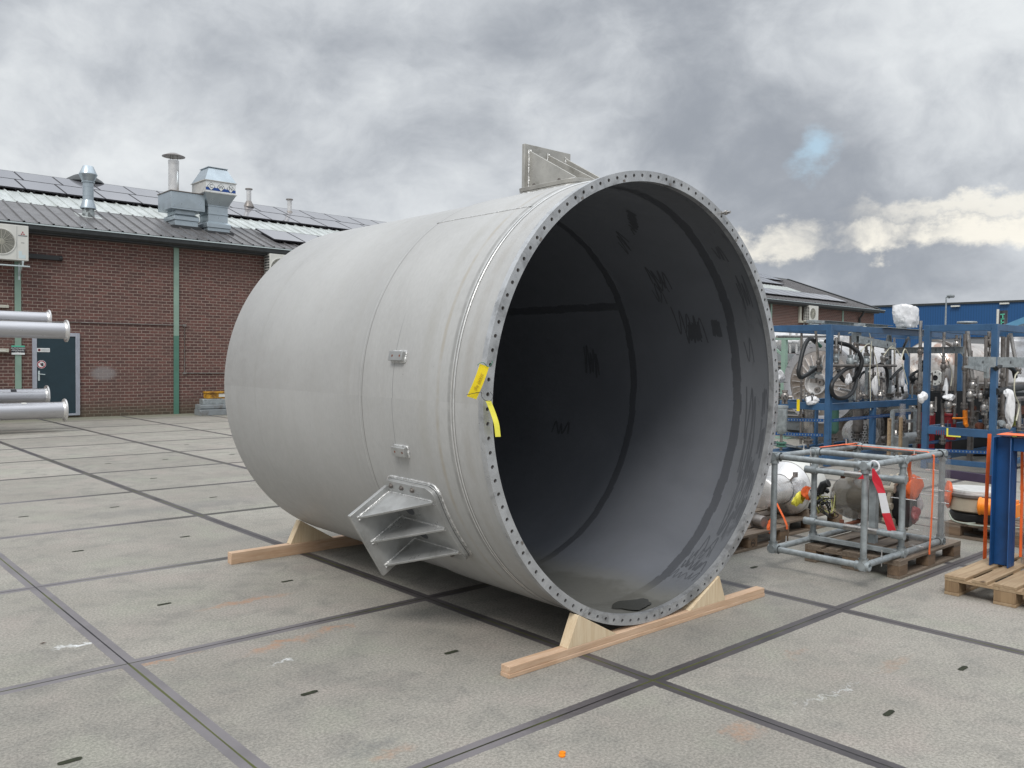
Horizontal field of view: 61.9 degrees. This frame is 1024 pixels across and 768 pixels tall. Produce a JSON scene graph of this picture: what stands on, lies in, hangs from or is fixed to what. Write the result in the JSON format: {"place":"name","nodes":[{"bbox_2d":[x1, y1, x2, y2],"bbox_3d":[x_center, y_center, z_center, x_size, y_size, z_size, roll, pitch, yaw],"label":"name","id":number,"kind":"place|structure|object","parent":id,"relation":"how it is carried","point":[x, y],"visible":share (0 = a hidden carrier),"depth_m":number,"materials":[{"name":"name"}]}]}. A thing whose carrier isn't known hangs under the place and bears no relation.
{"place":"outdoors","nodes":[
{"label":"outdoors","id":0,"kind":"place"},
{"bbox_2d":[0,413,1023,767],"bbox_3d":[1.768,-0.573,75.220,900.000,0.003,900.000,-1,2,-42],"label":"ground","id":1,"kind":"structure","parent":0,"point":[150,617],"depth_m":4.89,"materials":[{"name":"concrete"}]},
{"bbox_2d":[194,409,226,415],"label":"steel beam","id":2,"kind":"structure","parent":1,"relation":"on","point":[198,412],"depth_m":23.70,"materials":[{"name":"metal"}]},
{"bbox_2d":[195,404,225,409],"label":"steel beam","id":3,"kind":"structure","parent":2,"relation":"on","point":[208,406],"depth_m":23.73,"materials":[{"name":"metal"}]},
{"bbox_2d":[199,398,224,403],"bbox_3d":[-8.371,0.486,23.930,0.680,0.147,0.250,-1,2,-42],"label":"steel box","id":4,"kind":"object","parent":3,"relation":"on","point":[213,401],"visible":0.8,"depth_m":23.79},
{"bbox_2d":[202,391,224,398],"bbox_3d":[-8.081,0.381,24.253,1.300,0.349,0.330,-1,2,-42],"label":"painted steelwork","id":5,"kind":"object","parent":3,"relation":"on","point":[213,394],"visible":0.42,"depth_m":23.90,"materials":[{"name":"yellow paint"}]},
{"bbox_2d":[228,535,362,564],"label":"timber beam","id":6,"kind":"structure","parent":1,"relation":"on","point":[263,553],"depth_m":7.18,"materials":[{"name":"brown wood"}]},
{"bbox_2d":[287,520,332,543],"bbox_3d":[-1.737,1.254,7.368,0.409,0.188,0.073,-1,2,-42],"label":"timber wedge","id":7,"kind":"object","parent":6,"relation":"on","point":[301,531],"visible":1,"depth_m":7.29,"materials":[{"name":"brown wood"}]},
{"bbox_2d":[0,187,884,417],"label":"brick workshop","id":8,"kind":"structure","parent":1,"relation":"on","point":[122,262],"depth_m":23.41,"materials":[{"name":"brick"}]},
{"bbox_2d":[0,169,22,179],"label":"solar panel","id":9,"kind":"object","parent":8,"relation":"on","point":[8,174],"visible":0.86,"depth_m":25.93,"materials":[{"name":"grey glass"}]},
{"bbox_2d":[0,177,24,190],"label":"solar panel","id":10,"kind":"object","parent":8,"relation":"on","point":[14,184],"visible":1,"depth_m":24.66,"materials":[{"name":"grey glass"}]},
{"bbox_2d":[0,223,29,279],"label":"air conditioner","id":11,"kind":"object","parent":8,"relation":"attached to","point":[14,242],"visible":1,"depth_m":20.92,"materials":[{"name":"white metal"}]},
{"bbox_2d":[11,345,24,354],"bbox_3d":[-12.356,-0.848,21.377,0.314,0.225,0.017,-1,2,-42],"label":"notice sign","id":12,"kind":"object","parent":8,"relation":"attached to","point":[17,350],"visible":1,"depth_m":21.36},
{"bbox_2d":[14,171,61,184],"bbox_3d":[-14.721,-6.344,26.545,1.060,0.563,1.334,-1,2,-42],"label":"solar panel","id":13,"kind":"object","parent":8,"relation":"on","point":[37,178],"visible":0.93,"depth_m":26.51,"materials":[{"name":"grey glass"}]},
{"bbox_2d":[15,179,65,195],"bbox_3d":[-14.005,-5.820,25.381,1.060,0.563,1.334,-1,2,-42],"label":"solar panel","id":14,"kind":"object","parent":8,"relation":"on","point":[32,186],"visible":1,"depth_m":25.26,"materials":[{"name":"grey glass"}]},
{"bbox_2d":[29,253,62,260],"bbox_3d":[-11.982,-3.218,21.594,1.119,0.142,0.142,-1,2,-42],"label":"duct trunking","id":15,"kind":"object","parent":8,"relation":"attached to","point":[46,257],"visible":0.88,"depth_m":21.67,"materials":[{"name":"black plastic"}]},
{"bbox_2d":[32,333,79,415],"bbox_3d":[-11.718,-0.248,21.985,1.105,2.140,0.131,-1,2,-42],"label":"door","id":16,"kind":"structure","parent":8,"relation":"in","point":[55,362],"depth_m":22.03,"materials":[{"name":"metal"}]},
{"bbox_2d":[53,177,98,189],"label":"solar panel","id":17,"kind":"object","parent":8,"relation":"on","point":[68,182],"visible":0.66,"depth_m":27.17,"materials":[{"name":"grey glass"}]},
{"bbox_2d":[55,184,104,200],"bbox_3d":[-13.197,-5.832,26.105,1.060,0.563,1.334,-1,2,-42],"label":"solar panel","id":18,"kind":"object","parent":8,"relation":"on","point":[73,192],"visible":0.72,"depth_m":25.94,"materials":[{"name":"grey glass"}]},
{"bbox_2d":[67,174,103,183],"bbox_3d":[-14.158,-6.499,28.299,1.246,0.790,1.246,-1,2,-42],"label":"mushroom fan","id":19,"kind":"object","parent":8,"relation":"on","point":[76,177],"visible":0.28,"depth_m":27.81},
{"bbox_2d":[74,165,101,218],"bbox_3d":[-11.701,-5.237,23.592,0.620,1.535,0.478,-1,2,-42],"label":"roof vent","id":20,"kind":"object","parent":8,"relation":"on","point":[88,175],"visible":1,"depth_m":23.46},
{"bbox_2d":[94,183,134,194],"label":"solar panel","id":21,"kind":"object","parent":8,"relation":"on","point":[112,188],"visible":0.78,"depth_m":27.95,"materials":[{"name":"grey glass"}]},
{"bbox_2d":[94,190,141,205],"bbox_3d":[-12.390,-5.845,26.829,1.060,0.563,1.334,-1,2,-42],"label":"solar panel","id":22,"kind":"object","parent":8,"relation":"on","point":[111,197],"visible":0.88,"depth_m":26.72,"materials":[{"name":"grey glass"}]},
{"bbox_2d":[52,321,224,373],"bbox_3d":[-10.059,-0.971,23.465,6.701,1.410,0.040,-1,2,-42],"label":"conduit","id":23,"kind":"object","parent":8,"relation":"attached to","point":[184,325],"visible":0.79,"depth_m":23.78,"materials":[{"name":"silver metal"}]},
{"bbox_2d":[123,186,158,197],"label":"solar panel","id":24,"kind":"object","parent":8,"relation":"on","point":[144,192],"visible":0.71,"depth_m":28.67,"materials":[{"name":"grey glass"}]},
{"bbox_2d":[129,194,157,206],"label":"solar panel","id":25,"kind":"object","parent":8,"relation":"on","point":[148,201],"visible":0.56,"depth_m":27.42,"materials":[{"name":"grey glass"}]},
{"bbox_2d":[157,153,204,239],"bbox_3d":[-9.867,-5.570,25.466,1.080,2.530,1.100,-1,2,-42],"label":"duct box","id":26,"kind":"object","parent":8,"relation":"on","point":[181,209],"visible":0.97,"depth_m":25.17,"materials":[{"name":"silver metal"}]},
{"bbox_2d":[191,166,236,243],"bbox_3d":[-9.045,-5.364,25.916,1.020,2.270,1.080,-1,2,-42],"label":"exhaust hood","id":27,"kind":"object","parent":8,"relation":"on","point":[215,187],"visible":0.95,"depth_m":25.60,"materials":[{"name":"silver metal"}]},
{"bbox_2d":[230,201,259,210],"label":"solar panel","id":28,"kind":"object","parent":8,"relation":"on","point":[234,204],"visible":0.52,"depth_m":30.78,"materials":[{"name":"grey glass"}]},
{"bbox_2d":[244,188,253,206],"bbox_3d":[-9.584,-6.625,31.120,0.375,0.971,0.375,-1,2,-42],"label":"flue pipe","id":29,"kind":"object","parent":8,"relation":"on","point":[248,203],"visible":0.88,"depth_m":31.03,"materials":[{"name":"silver metal"}]},
{"bbox_2d":[229,207,271,221],"bbox_3d":[-9.158,-5.894,29.726,1.060,0.563,1.334,-1,2,-42],"label":"solar panel","id":30,"kind":"object","parent":8,"relation":"on","point":[245,213],"visible":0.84,"depth_m":29.59,"materials":[{"name":"grey glass"}]},
{"bbox_2d":[253,204,287,214],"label":"solar panel","id":31,"kind":"object","parent":8,"relation":"on","point":[264,208],"visible":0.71,"depth_m":31.55,"materials":[{"name":"grey glass"}]},
{"bbox_2d":[264,253,284,273],"bbox_3d":[-6.983,-3.236,25.850,0.970,1.310,0.460,-1,2,-42],"label":"air conditioner","id":32,"kind":"object","parent":8,"relation":"attached to","point":[271,260],"visible":0.14,"depth_m":25.48,"materials":[{"name":"white metal"}]},
{"bbox_2d":[257,211,299,224],"bbox_3d":[-8.351,-5.907,30.451,1.060,0.563,1.334,-1,2,-42],"label":"solar panel","id":33,"kind":"object","parent":8,"relation":"on","point":[276,217],"visible":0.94,"depth_m":30.31,"materials":[{"name":"grey glass"}]},
{"bbox_2d":[255,228,305,244],"bbox_3d":[-7.354,-4.671,27.121,1.060,0.563,1.334,-1,2,-42],"label":"solar panel","id":34,"kind":"object","parent":8,"relation":"on","point":[278,236],"visible":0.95,"depth_m":27.01,"materials":[{"name":"grey glass"}]},
{"bbox_2d":[274,207,312,217],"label":"solar panel","id":35,"kind":"object","parent":8,"relation":"on","point":[297,213],"visible":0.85,"depth_m":32.28,"materials":[{"name":"grey glass"}]},
{"bbox_2d":[287,232,317,241],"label":"solar panel","id":36,"kind":"object","parent":8,"relation":"on","point":[305,237],"visible":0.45,"depth_m":27.91,"materials":[{"name":"grey glass"}]},
{"bbox_2d":[283,214,326,227],"bbox_3d":[-7.543,-5.919,31.175,1.060,0.563,1.334,-1,2,-42],"label":"solar panel","id":37,"kind":"object","parent":8,"relation":"on","point":[304,221],"visible":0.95,"depth_m":31.06,"materials":[{"name":"grey glass"}]},
{"bbox_2d":[299,210,339,221],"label":"solar panel","id":38,"kind":"object","parent":8,"relation":"on","point":[315,215],"visible":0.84,"depth_m":33.03,"materials":[{"name":"grey glass"}]},
{"bbox_2d":[311,218,350,229],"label":"solar panel","id":39,"kind":"object","parent":8,"relation":"on","point":[330,224],"visible":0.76,"depth_m":31.79,"materials":[{"name":"grey glass"}]},
{"bbox_2d":[325,214,363,224],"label":"solar panel","id":40,"kind":"object","parent":8,"relation":"on","point":[343,219],"visible":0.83,"depth_m":33.73,"materials":[{"name":"grey glass"}]},
{"bbox_2d":[336,221,363,228],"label":"solar panel","id":41,"kind":"object","parent":8,"relation":"on","point":[351,225],"visible":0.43,"depth_m":32.72,"materials":[{"name":"grey glass"}]},
{"bbox_2d":[349,217,377,225],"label":"solar panel","id":42,"kind":"object","parent":8,"relation":"on","point":[366,222],"visible":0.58,"depth_m":34.56,"materials":[{"name":"grey glass"}]},
{"bbox_2d":[803,305,818,324],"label":"air conditioner","id":43,"kind":"object","parent":8,"relation":"attached to","point":[810,312],"visible":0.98,"depth_m":46.40,"materials":[{"name":"white metal"}]},
{"bbox_2d":[500,586,764,678],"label":"timber beam","id":44,"kind":"structure","parent":1,"relation":"on","point":[531,663],"depth_m":5.10,"materials":[{"name":"brown wood"}]},
{"bbox_2d":[224,144,778,625],"bbox_3d":[-0.247,-0.115,6.396,2.939,3.080,3.373,-1,2,-42],"label":"vessel section","id":45,"kind":"object","parent":44,"relation":"on","point":[618,330],"visible":0.99,"depth_m":6.12,"materials":[{"name":"silver metal"}]},
{"bbox_2d":[467,361,492,398],"bbox_3d":[-0.153,-0.022,4.289,0.031,0.195,0.215,2,2,35],"label":"yellow tag","id":46,"kind":"object","parent":45,"relation":"attached to","point":[478,382],"visible":1,"depth_m":4.27,"materials":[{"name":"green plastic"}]},
{"bbox_2d":[481,392,500,436],"bbox_3d":[-0.114,0.155,4.346,0.127,0.231,0.036,-1,2,-42],"label":"yellow tag","id":47,"kind":"object","parent":45,"relation":"hanging from","point":[494,418],"visible":1,"depth_m":4.35,"materials":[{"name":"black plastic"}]},
{"bbox_2d":[612,598,651,609],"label":"puddle","id":48,"kind":"object","parent":45,"relation":"in","point":[638,604],"visible":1,"depth_m":5.43,"materials":[{"name":"liquid"}]},
{"bbox_2d":[560,613,615,648],"bbox_3d":[0.444,1.392,4.938,0.409,0.174,0.068,-1,2,-42],"label":"timber wedge","id":49,"kind":"object","parent":44,"relation":"on","point":[579,630],"visible":1,"depth_m":4.85,"materials":[{"name":"brown wood"}]},
{"bbox_2d":[682,576,724,610],"bbox_3d":[1.278,1.379,5.686,0.399,0.174,0.068,-1,2,-42],"label":"timber wedge","id":50,"kind":"object","parent":44,"relation":"on","point":[712,592],"visible":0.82,"depth_m":5.67,"materials":[{"name":"brown wood"}]},
{"bbox_2d":[733,524,788,554],"bbox_3d":[1.884,1.395,7.917,1.204,0.142,0.803,-1,2,-42],"label":"pallet","id":51,"kind":"object","parent":1,"relation":"on","point":[748,542],"visible":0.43,"depth_m":7.73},
{"bbox_2d":[750,512,767,527],"bbox_3d":[2.280,1.263,7.880,0.140,0.140,0.120,0,2,-31],"label":"valve","id":52,"kind":"object","parent":51,"relation":"on","point":[759,520],"visible":0.89,"depth_m":7.84,"materials":[{"name":"silver metal"}]},
{"bbox_2d":[755,508,841,535],"bbox_3d":[2.748,1.377,8.841,1.204,0.142,0.800,-1,2,-42],"label":"pallet","id":53,"kind":"object","parent":1,"relation":"on","point":[789,520],"visible":0.09,"depth_m":8.54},
{"bbox_2d":[757,460,825,516],"bbox_3d":[2.674,1.044,8.547,1.042,0.552,0.592,-1,2,-42],"label":"cone vessel","id":54,"kind":"object","parent":53,"relation":"on","point":[793,478],"visible":0.6,"depth_m":8.40,"materials":[{"name":"silver metal"}]},
{"bbox_2d":[783,343,914,441],"bbox_3d":[7.601,0.170,18.777,3.680,2.070,1.660,-1,2,-42],"label":"horizontal tank","id":55,"kind":"object","parent":1,"relation":"on","point":[816,386],"visible":0.41,"depth_m":17.81,"materials":[{"name":"silver metal"}]},
{"bbox_2d":[842,420,878,451],"bbox_3d":[6.381,0.964,15.646,0.634,0.644,0.598,1,2,18],"label":"tube bundle","id":56,"kind":"object","parent":1,"relation":"on","point":[848,432],"visible":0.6,"depth_m":15.42,"materials":[{"name":"silver metal"}]},
{"bbox_2d":[773,324,963,466],"bbox_3d":[6.753,0.166,14.900,6.807,2.295,2.746,-1,2,-42],"label":"pipework frame","id":57,"kind":"object","parent":1,"relation":"on","point":[856,399],"visible":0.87,"depth_m":14.53,"materials":[{"name":"blue paint"}]},
{"bbox_2d":[805,395,818,404],"bbox_3d":[4.902,0.268,13.959,0.212,0.162,0.276,1,2,12],"label":"white wrap","id":58,"kind":"object","parent":57,"relation":"on","point":[813,402],"visible":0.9,"depth_m":13.87,"materials":[{"name":"plastic"}]},
{"bbox_2d":[821,320,892,326],"bbox_3d":[6.290,-1.050,15.486,2.519,0.103,0.106,-1,2,-42],"label":"channel section","id":59,"kind":"object","parent":57,"relation":"on","point":[848,323],"visible":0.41,"depth_m":15.34,"materials":[{"name":"metal"}]},
{"bbox_2d":[871,376,877,395],"bbox_3d":[6.276,0.028,14.787,0.120,0.350,0.101,-1,2,-42],"label":"white wrap","id":60,"kind":"object","parent":57,"relation":"hanging from","point":[874,384],"visible":1,"depth_m":14.75,"materials":[{"name":"plastic"}]},
{"bbox_2d":[885,384,908,399],"bbox_3d":[7.543,0.205,16.735,0.704,0.462,0.415,-1,2,-42],"label":"white wrap","id":61,"kind":"object","parent":57,"relation":"attached to","point":[905,395],"visible":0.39,"depth_m":16.55,"materials":[{"name":"plastic"}]},
{"bbox_2d":[876,327,923,330],"bbox_3d":[7.046,-1.001,15.691,2.000,0.010,0.600,-1,2,-42],"label":"top plate","id":62,"kind":"object","parent":57,"relation":"on","point":[898,328],"visible":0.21,"depth_m":15.14,"materials":[{"name":"metal"}]},
{"bbox_2d":[892,304,918,327],"bbox_3d":[7.311,-1.249,15.864,0.431,0.473,0.419,-1,2,-42],"label":"wrapped box","id":63,"kind":"object","parent":62,"relation":"on","point":[905,315],"visible":0.91,"depth_m":15.72,"materials":[{"name":"white plastic"}]},
{"bbox_2d":[898,370,904,386],"bbox_3d":[7.071,-0.091,15.483,0.099,0.330,0.115,0,2,-7],"label":"white wrap","id":64,"kind":"object","parent":57,"relation":"hanging from","point":[901,380],"visible":0.97,"depth_m":15.45,"materials":[{"name":"plastic"}]},
{"bbox_2d":[917,391,927,403],"bbox_3d":[6.307,0.206,13.118,0.154,0.188,0.118,0,2,-6],"label":"white wrap","id":65,"kind":"object","parent":57,"relation":"attached to","point":[922,396],"visible":1,"depth_m":13.08,"materials":[{"name":"plastic"}]},
{"bbox_2d":[805,528,960,579],"bbox_3d":[3.190,1.428,7.331,1.204,0.142,0.800,-1,2,-42],"label":"pallet","id":66,"kind":"object","parent":1,"relation":"on","point":[898,568],"visible":0.66,"depth_m":7.10,"materials":[{"name":"wood"}]},
{"bbox_2d":[767,439,950,571],"bbox_3d":[2.910,0.947,7.094,1.520,0.871,0.870,-1,2,-42],"label":"tube cage","id":67,"kind":"object","parent":66,"relation":"on","point":[869,527],"visible":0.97,"depth_m":6.90,"materials":[{"name":"metal"}]},
{"bbox_2d":[858,460,895,530],"bbox_3d":[2.673,0.833,6.302,0.488,0.541,0.115,-1,2,-42],"label":"barrier tape","id":68,"kind":"object","parent":67,"relation":"hanging from","point":[885,510],"visible":0.92,"depth_m":6.29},
{"bbox_2d":[830,470,936,530],"bbox_3d":[3.059,0.969,7.212,0.640,0.514,0.805,-1,2,-42],"label":"glass vessel","id":69,"kind":"object","parent":67,"relation":"in","point":[846,491],"visible":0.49,"depth_m":7.21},
{"bbox_2d":[791,480,838,518],"bbox_3d":[2.643,0.985,7.450,0.200,0.330,0.375,-1,2,-42],"label":"sensor cluster","id":70,"kind":"object","parent":69,"relation":"attached to","point":[802,495],"visible":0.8,"depth_m":7.41,"materials":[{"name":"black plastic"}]},
{"bbox_2d":[906,474,923,499],"bbox_3d":[3.287,0.856,7.040,0.353,0.216,0.100,-1,2,-42],"label":"orange bundle","id":71,"kind":"object","parent":69,"relation":"hanging from","point":[914,486],"visible":0.82,"depth_m":7.01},
{"bbox_2d":[911,506,920,523],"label":"bag contents","id":72,"kind":"object","parent":69,"relation":"attached to","point":[915,513],"visible":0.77,"depth_m":7.09,"materials":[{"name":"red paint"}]},
{"bbox_2d":[845,444,934,554],"bbox_3d":[3.188,0.965,7.320,0.143,0.832,0.826,-1,2,-42],"label":"lashing strap","id":73,"kind":"object","parent":67,"relation":"attached to","point":[932,489],"visible":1,"depth_m":7.04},
{"bbox_2d":[895,415,907,432],"bbox_3d":[7.753,0.941,16.980,0.323,0.642,0.408,0,2,-20],"label":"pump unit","id":74,"kind":"object","parent":1,"relation":"on","point":[896,424],"visible":0.16,"depth_m":16.93,"materials":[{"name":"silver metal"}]},
{"bbox_2d":[887,409,916,455],"bbox_3d":[6.841,0.828,14.770,1.474,0.980,0.430,-1,2,-42],"label":"pump set","id":75,"kind":"object","parent":1,"relation":"on","point":[902,439],"visible":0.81,"depth_m":14.62,"materials":[{"name":"metal"}]},
{"bbox_2d":[917,412,934,448],"bbox_3d":[7.372,0.911,15.210,0.200,0.800,0.220,-1,2,-42],"label":"red cabinet","id":76,"kind":"object","parent":1,"relation":"on","point":[932,422],"visible":0.14,"depth_m":15.13,"materials":[{"name":"metal"}]},
{"bbox_2d":[902,340,989,408],"bbox_3d":[9.868,0.128,19.079,3.089,2.190,1.540,-1,2,-36],"label":"horizontal tank","id":77,"kind":"object","parent":1,"relation":"on","point":[977,350],"visible":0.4,"depth_m":18.12,"materials":[{"name":"metal"}]},
{"bbox_2d":[945,294,954,324],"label":"street lamp","id":78,"kind":"object","parent":1,"relation":"on","point":[950,296],"visible":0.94,"depth_m":68.30,"materials":[{"name":"metal"}]},
{"bbox_2d":[944,409,957,458],"bbox_3d":[7.334,0.874,14.353,0.251,0.925,0.251,-1,2,-42],"label":"process drum","id":79,"kind":"object","parent":1,"relation":"on","point":[948,417],"visible":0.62,"depth_m":14.27,"materials":[{"name":"red paint"}]},
{"bbox_2d":[918,390,986,455],"bbox_3d":[8.313,0.720,16.092,1.235,1.150,1.235,-1,2,-42],"label":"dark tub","id":80,"kind":"object","parent":1,"relation":"on","point":[979,442],"visible":0.3,"depth_m":15.53,"materials":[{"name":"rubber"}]},
{"bbox_2d":[945,469,990,483],"bbox_3d":[6.551,1.330,12.281,0.089,0.125,0.770,0,2,-29],"label":"purple channel","id":81,"kind":"object","parent":1,"relation":"on","point":[965,476],"visible":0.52,"depth_m":12.28,"materials":[{"name":"paint"}]},
{"bbox_2d":[915,321,1023,474],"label":"pipework frame","id":82,"kind":"object","parent":1,"relation":"on","point":[992,397],"visible":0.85,"depth_m":13.54,"materials":[{"name":"blue paint"}]},
{"bbox_2d":[1005,390,1014,426],"bbox_3d":[7.428,0.370,12.749,0.147,0.559,0.137,1,2,12],"label":"white wrap","id":83,"kind":"object","parent":82,"relation":"hanging from","point":[1010,407],"visible":1,"depth_m":12.70,"materials":[{"name":"plastic"}]},
{"bbox_2d":[944,553,1023,607],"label":"pallet","id":84,"kind":"object","parent":1,"relation":"on","point":[1007,591],"visible":0.87,"depth_m":6.19,"materials":[{"name":"wood"}]},
{"bbox_2d":[983,434,990,558],"bbox_3d":[3.728,0.895,6.708,0.031,1.020,0.132,1,2,25],"label":"lashing strap","id":85,"kind":"object","parent":84,"relation":"attached to","point":[986,496],"visible":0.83,"depth_m":6.71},
{"bbox_2d":[989,436,1023,567],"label":"blue post","id":86,"kind":"object","parent":84,"relation":"on","point":[1005,449],"visible":1,"depth_m":6.51,"materials":[{"name":"metal"}]},
{"bbox_2d":[944,518,1023,547],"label":"pallet","id":87,"kind":"object","parent":1,"relation":"on","point":[955,529],"visible":0.38,"depth_m":8.25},
{"bbox_2d":[949,485,1019,522],"bbox_3d":[4.536,1.183,8.287,0.556,0.320,0.872,1,2,18],"label":"disc valve","id":88,"kind":"object","parent":87,"relation":"on","point":[967,503],"visible":0.54,"depth_m":8.26,"materials":[{"name":"metal"}]},
{"bbox_2d":[944,481,952,507],"bbox_3d":[4.307,1.092,8.437,0.130,0.277,0.098,-1,2,-42],"label":"orange wrap","id":89,"kind":"object","parent":88,"relation":"attached to","point":[948,495],"visible":0.76,"depth_m":8.41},
{"bbox_2d":[948,512,1023,528],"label":"grey cable","id":90,"kind":"object","parent":87,"relation":"on","point":[971,523],"visible":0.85,"depth_m":8.15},
{"bbox_2d":[996,309,1007,324],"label":"banner flag","id":91,"kind":"object","parent":1,"relation":"on","point":[1002,317],"visible":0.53,"depth_m":42.44,"materials":[{"name":"fabric"}]},
{"bbox_2d":[998,337,1023,381],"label":"wrapped tank","id":92,"kind":"object","parent":1,"relation":"on","point":[1019,344],"visible":0.1,"depth_m":18.22,"materials":[{"name":"white plastic"}]},
{"bbox_2d":[1006,317,1023,325],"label":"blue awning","id":93,"kind":"object","parent":1,"relation":"on","point":[1019,322],"visible":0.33,"depth_m":17.26,"materials":[{"name":"fabric"}]},
{"bbox_3d":[-12.615,-0.250,16.060,2.880,2.600,1.530,-1,2,-42],"label":"pipe rack","id":94,"kind":"object","parent":1,"relation":"on","visible":0},
{"bbox_2d":[0,385,49,402],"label":"flanged pipe","id":95,"kind":"object","parent":94,"relation":"on","point":[24,395],"visible":0.77,"depth_m":18.30,"materials":[{"name":"metal"}]},
{"bbox_2d":[0,310,51,321],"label":"flanged pipe","id":96,"kind":"object","parent":94,"relation":"on","point":[46,316],"visible":0.68,"depth_m":18.28,"materials":[{"name":"metal"}]},
{"bbox_2d":[0,399,68,420],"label":"flanged pipe","id":97,"kind":"object","parent":94,"relation":"on","point":[34,410],"visible":1,"depth_m":17.80,"materials":[{"name":"metal"}]},
{"bbox_2d":[0,320,69,341],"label":"flanged pipe","id":98,"kind":"object","parent":94,"relation":"on","point":[23,329],"visible":1,"depth_m":17.76,"materials":[{"name":"metal"}]},
{"bbox_2d":[0,0,1023,305],"label":"sky","id":99,"kind":"structure","parent":0,"point":[870,152],"materials":[{"name":"grey"}]},
{"bbox_2d":[775,337,799,438],"bbox_3d":[5.820,0.071,18.874,0.400,2.221,1.200,-1,2,-42],"label":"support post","id":100,"kind":"object","parent":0,"point":[783,352],"visible":0.46,"depth_m":18.67,"materials":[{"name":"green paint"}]},
{"bbox_2d":[777,354,802,432],"bbox_3d":[7.080,0.223,20.285,2.244,1.860,2.300,-1,2,-42],"label":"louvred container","id":101,"kind":"object","parent":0,"point":[793,426],"visible":0.11,"depth_m":19.47,"materials":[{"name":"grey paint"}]},
{"bbox_2d":[774,332,853,352],"bbox_3d":[6.786,-1.005,20.082,1.085,0.560,2.266,-1,2,-42],"label":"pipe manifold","id":102,"kind":"object","parent":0,"point":[793,346],"visible":0.24,"depth_m":19.98,"materials":[{"name":"silver metal"}]},
{"bbox_2d":[869,300,1023,346],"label":"blue warehouse","id":103,"kind":"structure","parent":0,"point":[982,312],"depth_m":105.66,"materials":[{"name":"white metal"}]},
{"bbox_2d":[932,335,983,343],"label":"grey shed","id":104,"kind":"structure","parent":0,"point":[977,339],"depth_m":57.41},
{"bbox_2d":[963,406,979,460],"bbox_3d":[7.613,0.852,14.191,0.251,0.985,0.252,-1,2,-42],"label":"process drum","id":105,"kind":"object","parent":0,"point":[970,441],"visible":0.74,"depth_m":14.14,"materials":[{"name":"metal"}]},
{"bbox_3d":[4.110,0.764,6.517,0.373,1.256,0.370,-1,2,-42],"label":"wrapped cylinder","id":106,"kind":"object","parent":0,"visible":0},
{"bbox_2d":[1019,452,1023,556],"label":"lashing strap","id":107,"kind":"object","parent":106,"relation":"attached to","point":[1021,505],"visible":0.77,"depth_m":6.56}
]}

